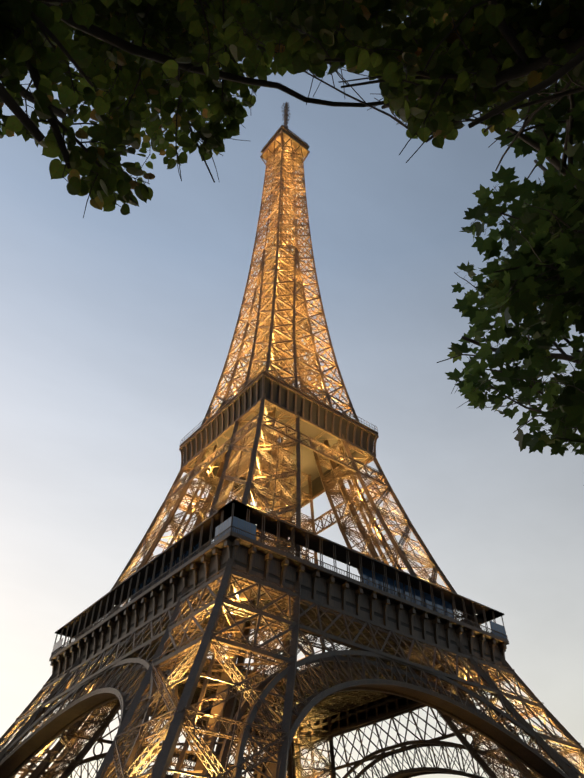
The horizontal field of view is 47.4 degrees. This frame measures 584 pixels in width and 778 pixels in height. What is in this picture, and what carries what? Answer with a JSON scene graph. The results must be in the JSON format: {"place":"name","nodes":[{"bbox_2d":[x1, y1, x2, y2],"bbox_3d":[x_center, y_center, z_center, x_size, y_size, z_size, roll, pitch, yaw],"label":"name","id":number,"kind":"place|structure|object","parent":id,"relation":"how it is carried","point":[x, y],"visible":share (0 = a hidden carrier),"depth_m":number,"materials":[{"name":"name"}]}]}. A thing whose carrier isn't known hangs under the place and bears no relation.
{"place":"outdoors","nodes":[
{"label":"outdoors","id":0,"kind":"place"},
{"bbox_2d":[80,581,464,726],"bbox_3d":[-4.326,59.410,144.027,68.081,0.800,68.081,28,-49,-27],"label":"lattice girders","id":1,"kind":"object","parent":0,"point":[335,695],"depth_m":143.14,"materials":[{"name":"brown metal"}]},
{"bbox_2d":[251,148,314,446],"bbox_3d":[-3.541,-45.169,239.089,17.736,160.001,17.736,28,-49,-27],"label":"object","id":2,"kind":"object","parent":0,"point":[281,254],"visible":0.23,"depth_m":232.92,"materials":[{"name":"brown metal"}]},
{"bbox_2d":[260,102,309,173],"bbox_3d":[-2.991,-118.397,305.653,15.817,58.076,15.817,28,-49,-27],"label":"tower top","id":3,"kind":"object","parent":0,"point":[295,142],"visible":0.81,"depth_m":289.79,"materials":[{"name":"brown metal"}]},
{"bbox_2d":[0,140,583,777],"bbox_3d":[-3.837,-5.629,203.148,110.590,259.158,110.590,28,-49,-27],"label":"tower faces","id":4,"kind":"object","parent":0,"point":[72,712],"visible":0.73,"depth_m":122.47,"materials":[{"name":"brown metal"}]},
{"bbox_2d":[0,2,583,777],"label":"sky","id":5,"kind":"structure","parent":0,"point":[117,330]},
{"label":"ground","id":6,"kind":"structure","parent":0,"visible":0},
{"bbox_2d":[0,0,534,217],"bbox_3d":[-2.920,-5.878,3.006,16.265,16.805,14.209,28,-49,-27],"label":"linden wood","id":7,"kind":"object","parent":6,"relation":"on","point":[122,50],"visible":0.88,"depth_m":4.68,"materials":[{"name":"green plant"}]},
{"bbox_2d":[0,146,583,777],"bbox_3d":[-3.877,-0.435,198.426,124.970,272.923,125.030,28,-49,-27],"label":"tower pillars","id":8,"kind":"structure","parent":6,"relation":"on","point":[232,680],"depth_m":139.94,"materials":[{"name":"brown metal"}]},
{"bbox_2d":[55,377,500,742],"bbox_3d":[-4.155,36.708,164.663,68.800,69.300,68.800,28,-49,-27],"label":"tower coves","id":9,"kind":"object","parent":8,"relation":"on","point":[317,485],"visible":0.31,"depth_m":166.94,"materials":[{"name":"black metal"}]},
{"bbox_2d":[54,376,506,712],"bbox_3d":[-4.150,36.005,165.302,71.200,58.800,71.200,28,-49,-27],"label":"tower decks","id":10,"kind":"object","parent":8,"relation":"on","point":[308,465],"visible":0.21,"depth_m":155.63,"materials":[{"name":"brown metal"}]},
{"bbox_2d":[52,516,506,655],"bbox_3d":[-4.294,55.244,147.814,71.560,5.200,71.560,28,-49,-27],"label":"glass railing","id":11,"kind":"object","parent":10,"relation":"on","point":[367,574],"visible":0.23,"depth_m":130.44,"materials":[{"name":"glass"}]},
{"bbox_2d":[161,0,583,170],"bbox_3d":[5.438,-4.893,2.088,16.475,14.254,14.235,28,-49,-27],"label":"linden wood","id":12,"kind":"object","parent":6,"relation":"on","point":[503,59],"visible":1,"depth_m":3.93,"materials":[{"name":"green plant"}]},
{"bbox_2d":[437,79,583,455],"bbox_3d":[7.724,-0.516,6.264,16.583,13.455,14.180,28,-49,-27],"label":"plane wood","id":13,"kind":"object","parent":6,"relation":"on","point":[544,265],"visible":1,"depth_m":7.22,"materials":[{"name":"green plant"}]}
]}

